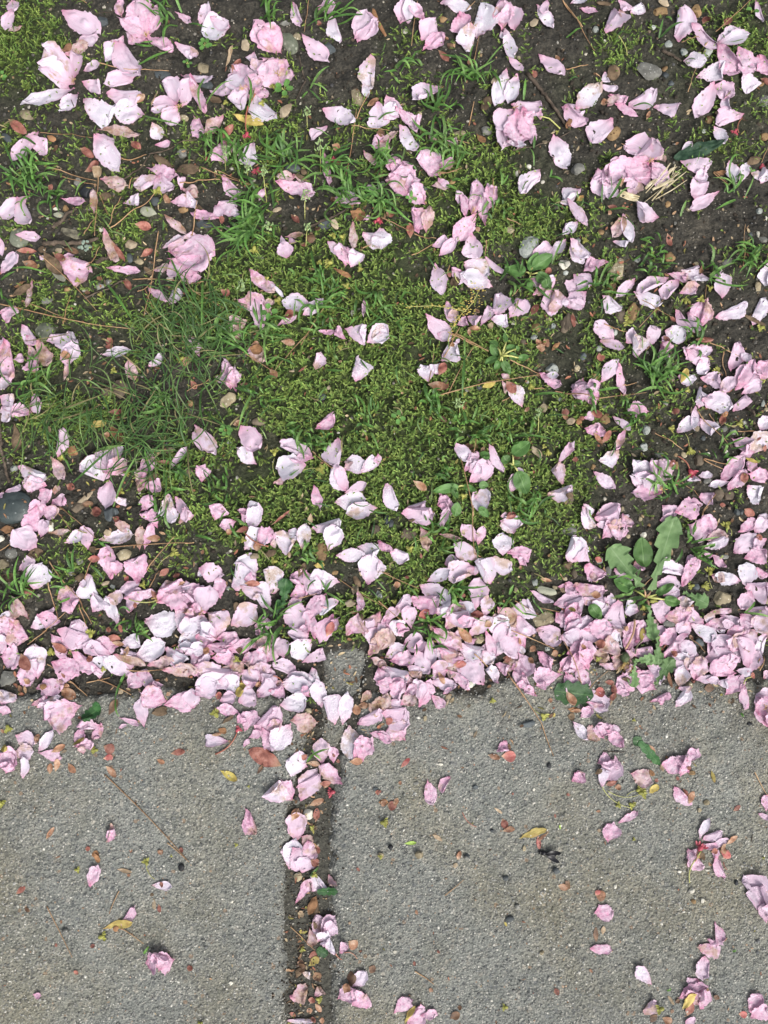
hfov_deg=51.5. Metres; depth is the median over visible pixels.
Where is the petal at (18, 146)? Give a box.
[10,131,38,160]
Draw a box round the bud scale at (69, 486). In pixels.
[66,483,73,489]
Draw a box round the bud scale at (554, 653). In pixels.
[551,650,557,656]
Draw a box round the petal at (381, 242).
[371,228,391,247]
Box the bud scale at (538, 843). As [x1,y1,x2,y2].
[536,837,540,849]
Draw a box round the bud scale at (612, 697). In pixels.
[609,693,614,701]
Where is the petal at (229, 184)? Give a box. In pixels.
[221,174,239,199]
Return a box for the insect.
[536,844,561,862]
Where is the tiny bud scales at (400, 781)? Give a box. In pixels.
[0,205,726,991]
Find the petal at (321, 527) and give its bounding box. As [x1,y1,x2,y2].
[312,518,340,535]
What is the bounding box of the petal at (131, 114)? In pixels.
[113,98,144,123]
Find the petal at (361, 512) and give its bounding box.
[346,501,376,519]
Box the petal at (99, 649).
[82,640,109,656]
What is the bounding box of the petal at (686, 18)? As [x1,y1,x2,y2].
[674,4,696,41]
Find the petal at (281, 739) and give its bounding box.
[269,723,292,751]
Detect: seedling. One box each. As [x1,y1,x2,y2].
[0,71,6,79]
[183,59,191,67]
[198,38,211,49]
[219,425,232,435]
[261,303,277,318]
[274,578,293,619]
[275,79,292,95]
[391,410,405,423]
[405,190,416,202]
[433,483,488,516]
[479,441,530,493]
[485,333,528,374]
[508,252,552,291]
[746,7,758,12]
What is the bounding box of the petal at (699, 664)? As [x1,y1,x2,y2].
[688,655,708,680]
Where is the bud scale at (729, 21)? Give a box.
[724,18,732,25]
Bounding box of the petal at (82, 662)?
[71,651,101,674]
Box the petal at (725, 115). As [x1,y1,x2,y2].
[715,106,743,126]
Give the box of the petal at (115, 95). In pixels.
[106,88,141,108]
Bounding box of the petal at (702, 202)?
[689,191,718,210]
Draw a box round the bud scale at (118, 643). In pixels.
[112,641,123,645]
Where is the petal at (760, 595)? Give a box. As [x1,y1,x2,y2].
[745,582,767,603]
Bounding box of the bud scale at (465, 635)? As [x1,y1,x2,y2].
[458,627,471,642]
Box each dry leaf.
[0,526,13,533]
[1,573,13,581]
[11,424,20,451]
[12,284,30,295]
[15,281,24,287]
[27,548,42,558]
[44,252,61,274]
[68,445,77,455]
[89,546,96,552]
[91,420,106,427]
[94,853,99,862]
[103,920,132,928]
[108,424,122,441]
[218,728,225,733]
[222,715,232,723]
[233,114,263,125]
[235,687,242,696]
[239,683,245,689]
[249,344,261,354]
[295,174,306,180]
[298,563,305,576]
[307,896,317,914]
[314,562,324,567]
[334,268,350,277]
[350,208,364,220]
[352,585,358,594]
[405,1006,415,1022]
[445,694,450,705]
[450,277,459,285]
[471,610,483,617]
[477,134,485,142]
[519,828,546,838]
[565,562,571,568]
[567,713,574,720]
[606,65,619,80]
[649,784,658,792]
[681,368,688,381]
[682,994,696,1009]
[700,852,704,860]
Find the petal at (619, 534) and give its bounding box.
[606,518,628,539]
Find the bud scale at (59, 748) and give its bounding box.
[51,744,64,752]
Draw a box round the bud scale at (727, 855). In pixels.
[721,850,730,858]
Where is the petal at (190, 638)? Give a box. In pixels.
[178,631,196,650]
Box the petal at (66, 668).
[51,657,79,682]
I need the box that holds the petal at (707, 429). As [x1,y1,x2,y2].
[700,419,719,434]
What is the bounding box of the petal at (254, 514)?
[246,503,262,526]
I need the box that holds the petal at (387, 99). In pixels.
[384,95,401,117]
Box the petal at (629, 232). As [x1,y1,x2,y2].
[620,214,634,242]
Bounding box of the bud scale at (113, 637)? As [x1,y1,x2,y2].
[108,634,120,641]
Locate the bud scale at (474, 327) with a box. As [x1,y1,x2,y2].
[468,325,480,329]
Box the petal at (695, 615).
[681,607,703,623]
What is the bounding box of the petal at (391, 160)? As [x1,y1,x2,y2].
[385,154,402,169]
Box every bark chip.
[38,246,44,252]
[40,684,46,689]
[47,135,55,141]
[52,273,65,281]
[61,227,79,238]
[75,573,84,581]
[76,491,92,503]
[101,192,111,200]
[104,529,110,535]
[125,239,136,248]
[144,266,151,274]
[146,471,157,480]
[147,559,154,565]
[151,706,166,715]
[152,898,155,908]
[154,154,172,167]
[177,163,198,173]
[208,96,221,102]
[233,602,239,610]
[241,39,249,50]
[250,553,258,558]
[265,549,275,557]
[272,207,281,211]
[279,103,291,117]
[295,967,301,976]
[300,169,306,174]
[312,904,318,915]
[330,219,338,228]
[345,599,355,606]
[353,576,360,586]
[372,8,377,20]
[378,21,386,36]
[480,96,492,110]
[491,77,497,83]
[530,18,538,26]
[532,446,541,456]
[552,342,559,349]
[565,118,571,127]
[566,418,573,424]
[566,492,572,498]
[596,1,612,5]
[658,0,668,6]
[745,315,765,325]
[746,156,759,164]
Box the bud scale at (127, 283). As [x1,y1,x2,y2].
[123,278,131,289]
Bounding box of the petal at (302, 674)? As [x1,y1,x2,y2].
[283,671,313,689]
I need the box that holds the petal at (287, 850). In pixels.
[282,838,302,868]
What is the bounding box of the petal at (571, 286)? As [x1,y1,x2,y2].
[564,278,583,292]
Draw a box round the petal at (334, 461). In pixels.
[321,437,342,467]
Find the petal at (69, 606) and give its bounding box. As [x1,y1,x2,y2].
[61,595,78,613]
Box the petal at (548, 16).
[536,4,553,27]
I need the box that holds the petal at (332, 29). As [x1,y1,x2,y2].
[326,16,341,43]
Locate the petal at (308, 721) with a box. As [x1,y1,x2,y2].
[290,712,317,733]
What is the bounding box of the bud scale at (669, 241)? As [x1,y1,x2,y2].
[666,233,671,245]
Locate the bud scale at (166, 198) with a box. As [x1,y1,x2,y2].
[163,194,169,202]
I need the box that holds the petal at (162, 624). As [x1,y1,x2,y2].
[144,610,176,637]
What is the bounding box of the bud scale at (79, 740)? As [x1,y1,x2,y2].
[73,737,84,744]
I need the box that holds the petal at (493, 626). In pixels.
[489,615,510,635]
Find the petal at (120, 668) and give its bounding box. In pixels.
[102,655,131,675]
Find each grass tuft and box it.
[0,141,55,215]
[0,564,41,612]
[9,343,51,402]
[10,136,55,199]
[34,177,86,210]
[48,569,72,602]
[110,606,152,641]
[134,383,172,417]
[139,0,181,46]
[150,497,169,527]
[163,459,187,497]
[188,126,237,164]
[194,310,249,360]
[200,463,229,504]
[205,194,278,266]
[208,127,260,183]
[225,171,280,232]
[238,375,280,407]
[243,307,291,343]
[249,601,296,655]
[254,128,311,181]
[259,0,282,28]
[286,143,361,190]
[286,420,327,457]
[293,540,322,590]
[294,299,348,335]
[296,263,337,293]
[298,268,349,321]
[307,0,361,25]
[308,431,340,451]
[315,162,364,224]
[319,317,338,359]
[346,136,403,173]
[346,172,405,218]
[349,279,384,328]
[352,392,378,434]
[355,172,401,215]
[375,289,411,330]
[384,50,421,82]
[402,613,448,653]
[410,114,474,158]
[416,514,456,552]
[417,383,453,432]
[421,82,463,129]
[428,402,468,445]
[433,455,457,494]
[434,133,468,173]
[438,42,505,88]
[440,579,470,613]
[454,411,503,444]
[476,194,513,218]
[499,257,550,311]
[503,415,535,444]
[507,476,553,524]
[507,490,545,521]
[576,266,619,302]
[576,383,596,415]
[614,396,646,432]
[614,567,649,606]
[630,338,692,399]
[631,252,670,283]
[633,232,677,263]
[641,452,692,500]
[679,316,706,357]
[687,521,715,566]
[699,430,746,464]
[700,244,725,285]
[713,154,753,209]
[726,234,767,276]
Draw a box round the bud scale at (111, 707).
[108,699,117,714]
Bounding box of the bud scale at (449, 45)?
[447,43,452,48]
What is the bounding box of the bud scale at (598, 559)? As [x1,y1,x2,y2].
[595,557,601,562]
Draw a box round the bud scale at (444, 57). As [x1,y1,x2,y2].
[438,50,448,60]
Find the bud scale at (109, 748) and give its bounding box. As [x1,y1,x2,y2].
[103,744,114,753]
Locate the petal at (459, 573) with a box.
[447,560,474,583]
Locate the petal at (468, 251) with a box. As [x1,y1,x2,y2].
[461,234,482,258]
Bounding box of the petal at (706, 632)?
[691,623,717,642]
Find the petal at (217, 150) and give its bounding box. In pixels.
[210,140,227,163]
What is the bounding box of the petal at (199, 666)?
[195,661,220,680]
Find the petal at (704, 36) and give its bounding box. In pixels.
[691,22,717,49]
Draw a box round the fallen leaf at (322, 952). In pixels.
[316,946,327,957]
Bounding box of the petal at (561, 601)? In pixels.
[554,592,583,608]
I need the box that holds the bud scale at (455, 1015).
[450,1011,459,1019]
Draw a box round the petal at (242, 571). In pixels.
[231,562,254,590]
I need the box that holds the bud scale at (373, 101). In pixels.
[367,98,378,105]
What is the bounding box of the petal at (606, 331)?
[593,319,613,339]
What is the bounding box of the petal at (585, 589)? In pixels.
[573,582,606,604]
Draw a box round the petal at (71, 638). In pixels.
[57,626,91,649]
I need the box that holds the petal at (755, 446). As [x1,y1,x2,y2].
[749,430,767,452]
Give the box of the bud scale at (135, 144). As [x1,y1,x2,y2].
[131,141,140,149]
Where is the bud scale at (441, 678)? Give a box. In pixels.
[438,672,444,683]
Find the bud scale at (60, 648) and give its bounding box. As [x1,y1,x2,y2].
[51,642,67,652]
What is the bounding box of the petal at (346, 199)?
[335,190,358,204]
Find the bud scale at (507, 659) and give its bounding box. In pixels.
[503,656,510,662]
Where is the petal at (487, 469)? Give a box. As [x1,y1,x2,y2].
[469,458,493,482]
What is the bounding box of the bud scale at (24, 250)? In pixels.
[17,247,36,252]
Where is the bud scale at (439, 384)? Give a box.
[428,381,448,389]
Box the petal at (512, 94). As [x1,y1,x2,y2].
[503,73,519,102]
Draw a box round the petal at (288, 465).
[276,453,305,480]
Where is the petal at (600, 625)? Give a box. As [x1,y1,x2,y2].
[584,618,615,638]
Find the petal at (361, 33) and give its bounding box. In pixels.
[354,17,378,39]
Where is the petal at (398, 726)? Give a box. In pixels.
[381,707,409,731]
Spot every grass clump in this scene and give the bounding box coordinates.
[0,319,158,475]
[65,338,219,492]
[81,260,242,432]
[84,352,213,506]
[125,241,252,405]
[133,323,247,423]
[167,267,288,380]
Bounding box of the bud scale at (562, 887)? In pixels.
[558,884,567,890]
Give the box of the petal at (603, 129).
[585,117,613,143]
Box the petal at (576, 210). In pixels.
[567,198,587,226]
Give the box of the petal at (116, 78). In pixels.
[103,69,134,86]
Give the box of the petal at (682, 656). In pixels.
[673,652,689,673]
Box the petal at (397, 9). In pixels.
[393,0,404,23]
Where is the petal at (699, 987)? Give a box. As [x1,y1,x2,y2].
[679,982,708,999]
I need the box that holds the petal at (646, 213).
[637,201,658,222]
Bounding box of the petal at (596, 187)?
[590,168,605,198]
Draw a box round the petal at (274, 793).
[262,780,291,802]
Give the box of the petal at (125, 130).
[99,124,138,137]
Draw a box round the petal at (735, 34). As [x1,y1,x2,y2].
[718,29,750,44]
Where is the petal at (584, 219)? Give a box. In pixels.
[568,203,585,223]
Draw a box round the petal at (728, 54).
[717,44,742,75]
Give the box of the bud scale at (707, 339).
[695,337,713,341]
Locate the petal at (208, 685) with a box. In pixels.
[195,677,217,698]
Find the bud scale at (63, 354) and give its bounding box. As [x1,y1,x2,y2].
[60,351,70,358]
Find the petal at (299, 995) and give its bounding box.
[289,983,307,1004]
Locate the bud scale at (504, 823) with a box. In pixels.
[501,819,507,828]
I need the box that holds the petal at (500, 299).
[493,292,511,314]
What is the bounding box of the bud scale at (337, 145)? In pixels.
[332,143,339,150]
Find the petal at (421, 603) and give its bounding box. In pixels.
[407,595,443,614]
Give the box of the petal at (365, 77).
[357,54,375,89]
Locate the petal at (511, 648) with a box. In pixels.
[498,635,519,658]
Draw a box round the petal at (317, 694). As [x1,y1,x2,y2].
[309,679,326,707]
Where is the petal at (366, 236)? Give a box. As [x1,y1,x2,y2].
[362,232,385,249]
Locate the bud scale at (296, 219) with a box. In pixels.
[291,214,299,222]
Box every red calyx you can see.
[215,725,242,754]
[242,93,255,138]
[251,167,261,174]
[328,787,334,797]
[373,217,382,224]
[677,456,698,477]
[695,841,708,861]
[731,117,742,134]
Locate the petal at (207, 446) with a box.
[194,424,217,454]
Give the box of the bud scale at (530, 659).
[528,657,533,663]
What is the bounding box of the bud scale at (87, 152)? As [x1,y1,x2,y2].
[80,147,93,157]
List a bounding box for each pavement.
[0,686,308,1023]
[327,661,767,1023]
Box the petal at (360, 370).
[352,355,372,380]
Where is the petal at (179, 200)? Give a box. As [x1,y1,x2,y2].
[171,194,191,207]
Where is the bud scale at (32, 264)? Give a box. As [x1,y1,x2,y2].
[22,260,36,268]
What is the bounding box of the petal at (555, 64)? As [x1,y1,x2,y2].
[538,54,564,74]
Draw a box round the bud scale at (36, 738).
[34,734,39,743]
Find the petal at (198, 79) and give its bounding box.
[181,74,213,82]
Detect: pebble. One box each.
[0,559,8,569]
[2,133,11,143]
[5,548,16,557]
[10,465,17,471]
[19,110,31,119]
[41,298,52,303]
[48,520,53,531]
[53,212,63,217]
[62,928,68,934]
[63,205,68,211]
[71,502,84,512]
[73,178,80,185]
[76,558,82,564]
[79,184,92,198]
[95,283,104,289]
[97,16,107,26]
[101,387,112,395]
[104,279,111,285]
[104,507,114,520]
[117,549,130,560]
[126,253,132,262]
[134,258,143,264]
[150,197,159,205]
[177,149,186,157]
[178,207,187,212]
[178,863,183,870]
[180,114,188,120]
[187,400,192,406]
[197,63,208,72]
[201,81,212,89]
[251,417,265,425]
[280,20,288,25]
[293,32,300,39]
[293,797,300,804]
[294,872,301,881]
[303,809,312,819]
[316,394,325,400]
[371,525,380,533]
[384,515,390,524]
[387,520,393,526]
[415,852,422,858]
[440,15,446,22]
[454,130,465,136]
[474,635,484,643]
[481,126,491,135]
[506,915,513,922]
[507,226,514,233]
[523,720,534,727]
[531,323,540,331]
[532,579,537,585]
[537,403,547,412]
[545,363,558,373]
[553,867,559,873]
[558,260,567,269]
[560,320,567,332]
[564,261,569,266]
[567,527,576,535]
[570,569,576,578]
[574,163,584,173]
[580,353,586,359]
[592,26,598,32]
[600,413,609,423]
[605,566,611,576]
[615,309,625,323]
[640,443,647,450]
[642,425,649,434]
[653,7,667,15]
[662,72,668,77]
[662,619,674,627]
[664,40,672,47]
[665,252,675,261]
[673,266,683,270]
[679,48,687,55]
[689,887,694,893]
[692,4,701,17]
[693,584,699,589]
[694,454,703,465]
[695,638,703,645]
[703,47,712,56]
[703,478,711,483]
[705,116,714,123]
[713,488,723,500]
[719,426,727,431]
[719,554,728,558]
[722,259,731,264]
[723,491,733,499]
[734,509,739,515]
[755,281,760,290]
[756,208,762,213]
[758,95,767,106]
[759,237,767,242]
[760,133,767,140]
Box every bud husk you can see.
[4,725,12,733]
[47,647,55,655]
[85,629,94,638]
[91,746,97,753]
[98,931,105,940]
[141,857,153,878]
[153,186,161,195]
[156,547,179,568]
[209,708,218,717]
[241,532,268,546]
[249,244,258,253]
[266,296,280,304]
[270,448,278,474]
[303,464,324,473]
[316,996,321,1003]
[324,259,332,267]
[380,818,387,827]
[406,539,420,552]
[533,708,549,720]
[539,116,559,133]
[602,786,635,809]
[607,788,647,798]
[623,315,633,326]
[627,785,642,794]
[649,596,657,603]
[655,1005,663,1014]
[668,425,674,432]
[685,433,695,454]
[696,295,704,302]
[701,581,710,590]
[704,567,714,587]
[712,367,719,373]
[721,521,731,535]
[725,419,743,427]
[757,324,764,331]
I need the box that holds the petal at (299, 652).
[289,639,311,660]
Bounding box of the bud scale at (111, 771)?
[106,766,115,776]
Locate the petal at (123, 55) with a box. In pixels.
[111,40,141,76]
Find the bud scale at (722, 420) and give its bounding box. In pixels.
[719,415,725,425]
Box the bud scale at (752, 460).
[746,458,757,462]
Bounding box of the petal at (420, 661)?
[414,649,430,673]
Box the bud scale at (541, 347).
[536,344,544,351]
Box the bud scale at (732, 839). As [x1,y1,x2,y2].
[727,836,737,843]
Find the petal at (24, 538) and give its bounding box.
[10,525,37,550]
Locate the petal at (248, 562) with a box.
[234,553,257,576]
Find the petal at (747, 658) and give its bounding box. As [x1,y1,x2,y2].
[737,636,755,667]
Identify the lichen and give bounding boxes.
[77,240,91,251]
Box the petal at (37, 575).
[25,562,51,588]
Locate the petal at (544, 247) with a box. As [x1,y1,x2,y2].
[531,241,554,258]
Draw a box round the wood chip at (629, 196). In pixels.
[620,189,639,201]
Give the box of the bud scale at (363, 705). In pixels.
[358,702,368,708]
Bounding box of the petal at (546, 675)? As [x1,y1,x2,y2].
[532,667,561,687]
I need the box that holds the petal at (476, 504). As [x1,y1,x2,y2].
[471,491,488,510]
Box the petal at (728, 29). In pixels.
[717,25,741,43]
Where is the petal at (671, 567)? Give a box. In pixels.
[662,557,683,575]
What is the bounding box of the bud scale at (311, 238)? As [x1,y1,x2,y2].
[304,234,315,242]
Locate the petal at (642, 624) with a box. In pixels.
[635,620,650,642]
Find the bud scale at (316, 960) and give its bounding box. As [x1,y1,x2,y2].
[309,956,318,965]
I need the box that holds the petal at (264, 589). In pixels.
[251,581,271,608]
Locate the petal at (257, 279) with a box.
[249,269,275,292]
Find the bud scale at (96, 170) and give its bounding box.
[92,166,100,175]
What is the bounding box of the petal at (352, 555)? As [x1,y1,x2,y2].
[336,548,365,561]
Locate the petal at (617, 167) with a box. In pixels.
[597,157,655,183]
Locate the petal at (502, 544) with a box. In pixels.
[492,532,513,554]
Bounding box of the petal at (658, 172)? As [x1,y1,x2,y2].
[651,168,669,185]
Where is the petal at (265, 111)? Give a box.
[248,94,276,121]
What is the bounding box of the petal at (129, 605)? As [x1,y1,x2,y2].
[124,587,142,612]
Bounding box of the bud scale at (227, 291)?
[220,289,229,296]
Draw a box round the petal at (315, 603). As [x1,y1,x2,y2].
[305,594,324,624]
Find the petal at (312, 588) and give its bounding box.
[302,572,322,594]
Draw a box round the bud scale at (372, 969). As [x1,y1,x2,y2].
[369,965,375,972]
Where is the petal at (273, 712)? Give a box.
[254,705,282,731]
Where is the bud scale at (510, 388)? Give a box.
[506,381,516,392]
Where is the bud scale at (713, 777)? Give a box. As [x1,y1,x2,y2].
[711,771,715,782]
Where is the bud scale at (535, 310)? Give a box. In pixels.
[531,304,538,314]
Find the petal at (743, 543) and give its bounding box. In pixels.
[733,532,758,553]
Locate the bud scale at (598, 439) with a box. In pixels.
[594,433,602,443]
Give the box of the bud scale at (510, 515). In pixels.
[506,512,515,518]
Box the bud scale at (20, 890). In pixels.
[16,886,24,893]
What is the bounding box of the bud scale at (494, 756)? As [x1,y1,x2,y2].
[488,754,499,759]
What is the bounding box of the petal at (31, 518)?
[21,504,39,531]
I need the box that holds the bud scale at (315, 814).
[313,808,319,821]
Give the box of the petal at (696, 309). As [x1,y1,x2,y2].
[690,299,708,323]
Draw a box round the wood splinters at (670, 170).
[668,164,680,178]
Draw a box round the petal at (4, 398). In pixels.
[0,394,13,411]
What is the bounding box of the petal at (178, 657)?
[165,647,188,667]
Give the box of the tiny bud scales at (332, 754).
[54,214,760,993]
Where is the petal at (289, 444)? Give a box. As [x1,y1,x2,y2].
[279,438,312,458]
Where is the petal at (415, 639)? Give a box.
[403,632,425,652]
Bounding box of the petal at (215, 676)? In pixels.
[195,671,240,690]
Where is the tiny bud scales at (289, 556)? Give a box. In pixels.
[287,552,611,882]
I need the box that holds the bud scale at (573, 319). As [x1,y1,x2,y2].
[571,313,575,326]
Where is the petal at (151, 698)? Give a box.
[138,685,166,708]
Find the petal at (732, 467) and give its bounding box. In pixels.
[720,455,745,480]
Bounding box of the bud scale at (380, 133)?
[376,129,384,136]
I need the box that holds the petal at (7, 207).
[0,196,26,219]
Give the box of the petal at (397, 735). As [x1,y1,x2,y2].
[386,719,406,740]
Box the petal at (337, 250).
[333,242,359,265]
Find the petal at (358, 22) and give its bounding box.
[351,9,374,42]
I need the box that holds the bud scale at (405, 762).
[401,758,409,767]
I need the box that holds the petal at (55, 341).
[46,331,75,349]
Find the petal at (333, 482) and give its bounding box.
[329,467,348,490]
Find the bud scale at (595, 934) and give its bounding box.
[593,927,597,941]
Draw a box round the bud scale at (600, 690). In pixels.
[594,687,604,696]
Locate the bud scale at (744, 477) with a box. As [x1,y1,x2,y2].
[740,473,748,482]
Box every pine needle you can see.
[0,304,129,328]
[22,300,61,316]
[27,613,64,644]
[39,254,96,310]
[40,132,91,137]
[45,166,95,180]
[46,906,71,956]
[47,582,58,619]
[49,561,77,596]
[58,506,93,536]
[94,176,98,235]
[96,542,183,549]
[97,679,130,694]
[100,62,167,70]
[104,774,184,856]
[109,186,160,228]
[132,278,200,282]
[144,231,158,314]
[147,536,174,569]
[192,201,196,235]
[201,167,250,184]
[275,335,305,369]
[339,579,383,606]
[345,108,356,175]
[352,125,389,130]
[381,217,412,231]
[383,572,418,588]
[440,374,539,394]
[447,348,472,394]
[460,457,473,515]
[472,505,474,554]
[510,359,539,373]
[510,677,541,723]
[511,630,553,648]
[562,0,582,26]
[563,641,581,682]
[565,3,593,49]
[602,392,646,397]
[697,409,727,442]
[716,0,749,31]
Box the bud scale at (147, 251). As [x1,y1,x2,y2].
[141,248,152,256]
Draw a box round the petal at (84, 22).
[61,9,100,34]
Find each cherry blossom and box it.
[20,41,100,111]
[74,720,103,753]
[79,446,127,508]
[114,0,173,52]
[129,578,190,610]
[146,951,173,974]
[151,76,196,125]
[167,231,214,284]
[179,583,230,640]
[210,64,268,109]
[216,358,240,390]
[245,19,293,87]
[312,914,337,946]
[450,2,499,51]
[452,178,497,240]
[492,0,523,30]
[493,101,542,149]
[572,721,623,747]
[597,752,623,786]
[599,132,667,186]
[629,458,673,500]
[687,471,712,480]
[689,818,728,882]
[692,80,734,117]
[742,874,767,923]
[754,687,767,726]
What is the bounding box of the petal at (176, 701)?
[164,691,199,712]
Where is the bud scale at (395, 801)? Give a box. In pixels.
[393,798,398,805]
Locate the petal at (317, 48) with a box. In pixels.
[302,34,329,61]
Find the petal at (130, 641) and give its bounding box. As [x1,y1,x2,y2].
[122,633,140,648]
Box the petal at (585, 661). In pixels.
[578,637,596,669]
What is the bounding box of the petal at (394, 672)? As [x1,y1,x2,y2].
[381,666,409,687]
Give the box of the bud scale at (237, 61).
[231,59,240,72]
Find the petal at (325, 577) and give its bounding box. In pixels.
[310,569,339,589]
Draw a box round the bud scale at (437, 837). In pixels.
[433,835,441,840]
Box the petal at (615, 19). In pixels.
[604,8,630,32]
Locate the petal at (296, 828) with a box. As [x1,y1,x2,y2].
[285,812,306,839]
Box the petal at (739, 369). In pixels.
[734,363,755,387]
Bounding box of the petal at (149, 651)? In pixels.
[136,636,165,662]
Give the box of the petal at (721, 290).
[714,273,731,297]
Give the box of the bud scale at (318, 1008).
[315,1004,321,1011]
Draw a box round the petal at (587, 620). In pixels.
[565,615,592,630]
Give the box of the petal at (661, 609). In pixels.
[651,600,670,623]
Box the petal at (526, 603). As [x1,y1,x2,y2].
[511,598,536,618]
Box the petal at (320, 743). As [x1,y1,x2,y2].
[312,738,329,763]
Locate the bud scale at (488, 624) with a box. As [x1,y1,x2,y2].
[485,621,491,626]
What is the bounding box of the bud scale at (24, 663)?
[18,654,30,670]
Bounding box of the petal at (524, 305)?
[508,298,529,317]
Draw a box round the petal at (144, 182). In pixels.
[133,174,159,191]
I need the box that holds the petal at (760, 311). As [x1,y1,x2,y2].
[751,297,767,324]
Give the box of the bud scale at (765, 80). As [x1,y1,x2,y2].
[761,78,767,84]
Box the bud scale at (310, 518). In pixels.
[308,514,312,523]
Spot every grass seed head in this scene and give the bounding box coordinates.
[221,144,230,170]
[236,268,246,291]
[238,158,251,180]
[258,163,267,202]
[262,220,272,230]
[301,189,310,210]
[303,105,311,127]
[304,222,310,241]
[314,137,327,171]
[453,398,464,412]
[534,408,541,429]
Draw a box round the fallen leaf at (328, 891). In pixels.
[317,887,337,895]
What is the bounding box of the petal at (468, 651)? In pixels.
[459,643,483,663]
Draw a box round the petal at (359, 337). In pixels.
[345,324,366,344]
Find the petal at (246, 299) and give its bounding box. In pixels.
[236,291,270,314]
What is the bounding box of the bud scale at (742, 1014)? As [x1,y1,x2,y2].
[739,1011,746,1017]
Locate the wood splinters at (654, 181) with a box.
[645,163,686,201]
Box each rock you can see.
[0,491,31,523]
[0,671,15,686]
[9,228,28,247]
[35,322,54,339]
[113,379,127,398]
[140,206,156,216]
[154,71,170,79]
[196,221,212,227]
[220,392,235,407]
[282,33,297,54]
[284,164,300,172]
[315,543,327,560]
[318,220,331,229]
[324,42,335,53]
[351,89,363,105]
[401,528,416,540]
[519,236,538,257]
[533,611,553,627]
[537,586,556,595]
[563,312,571,329]
[606,126,620,140]
[607,258,623,280]
[626,302,638,320]
[636,62,661,79]
[713,591,730,605]
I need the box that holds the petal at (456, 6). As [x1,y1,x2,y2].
[440,0,471,12]
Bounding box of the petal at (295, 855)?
[290,847,313,871]
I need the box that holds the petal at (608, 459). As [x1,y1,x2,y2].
[599,450,619,467]
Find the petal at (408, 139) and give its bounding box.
[399,124,418,150]
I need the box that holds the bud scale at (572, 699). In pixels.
[568,692,576,704]
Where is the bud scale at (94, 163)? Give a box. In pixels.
[85,160,98,171]
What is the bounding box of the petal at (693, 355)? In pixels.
[686,349,709,370]
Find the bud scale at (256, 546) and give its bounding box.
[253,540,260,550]
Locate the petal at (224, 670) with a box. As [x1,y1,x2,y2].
[195,667,231,689]
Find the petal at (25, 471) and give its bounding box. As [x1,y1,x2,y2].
[18,464,48,482]
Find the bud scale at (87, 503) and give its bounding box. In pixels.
[82,501,92,506]
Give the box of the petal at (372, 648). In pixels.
[368,632,387,655]
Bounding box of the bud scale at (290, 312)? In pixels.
[284,309,293,317]
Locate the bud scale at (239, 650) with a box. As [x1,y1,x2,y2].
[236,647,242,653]
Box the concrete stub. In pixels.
[321,648,364,746]
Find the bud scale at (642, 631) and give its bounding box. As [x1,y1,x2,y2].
[640,628,644,639]
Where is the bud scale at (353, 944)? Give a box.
[349,940,357,949]
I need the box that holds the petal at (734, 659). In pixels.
[714,653,740,673]
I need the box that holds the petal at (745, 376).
[735,359,762,389]
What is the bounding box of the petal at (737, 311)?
[716,301,747,320]
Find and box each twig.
[0,413,10,482]
[42,237,98,245]
[51,208,76,228]
[84,280,122,298]
[95,253,113,263]
[123,154,150,179]
[150,136,201,153]
[292,80,305,103]
[311,208,349,226]
[513,131,570,150]
[525,71,570,128]
[661,49,681,61]
[745,406,755,415]
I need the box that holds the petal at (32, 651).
[24,644,46,678]
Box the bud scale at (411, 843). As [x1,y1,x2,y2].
[405,841,415,844]
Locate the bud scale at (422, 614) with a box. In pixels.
[418,609,429,619]
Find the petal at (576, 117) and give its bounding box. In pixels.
[564,104,587,127]
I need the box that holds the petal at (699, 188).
[690,177,708,198]
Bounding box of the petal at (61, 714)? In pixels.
[43,699,81,734]
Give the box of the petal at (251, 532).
[244,526,267,549]
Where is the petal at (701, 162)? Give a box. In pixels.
[681,157,712,176]
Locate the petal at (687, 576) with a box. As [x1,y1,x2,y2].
[681,557,700,587]
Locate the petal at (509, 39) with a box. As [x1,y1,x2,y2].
[503,28,517,57]
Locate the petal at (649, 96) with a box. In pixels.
[628,87,656,109]
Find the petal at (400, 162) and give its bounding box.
[391,158,412,171]
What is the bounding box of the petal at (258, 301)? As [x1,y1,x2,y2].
[250,296,265,328]
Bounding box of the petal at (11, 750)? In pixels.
[3,746,16,766]
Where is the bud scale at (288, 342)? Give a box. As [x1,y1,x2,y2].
[282,339,294,345]
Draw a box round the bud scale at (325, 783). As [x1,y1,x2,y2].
[320,781,330,785]
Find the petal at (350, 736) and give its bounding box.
[340,725,359,759]
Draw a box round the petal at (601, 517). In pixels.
[595,505,620,524]
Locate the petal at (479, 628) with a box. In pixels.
[469,615,492,635]
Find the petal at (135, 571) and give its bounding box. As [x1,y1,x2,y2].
[123,554,147,583]
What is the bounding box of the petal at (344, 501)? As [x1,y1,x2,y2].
[335,490,365,510]
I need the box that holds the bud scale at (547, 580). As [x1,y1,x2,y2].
[540,578,551,581]
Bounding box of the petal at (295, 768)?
[285,750,307,776]
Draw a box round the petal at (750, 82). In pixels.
[741,68,761,93]
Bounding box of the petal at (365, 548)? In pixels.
[357,543,379,558]
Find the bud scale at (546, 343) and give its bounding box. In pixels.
[543,338,549,346]
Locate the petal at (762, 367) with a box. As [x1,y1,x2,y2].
[756,360,767,380]
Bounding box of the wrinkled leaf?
[674,139,724,160]
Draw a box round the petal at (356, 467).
[344,455,365,473]
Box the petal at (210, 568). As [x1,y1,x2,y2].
[199,563,223,582]
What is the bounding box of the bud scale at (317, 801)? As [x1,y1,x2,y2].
[310,798,323,805]

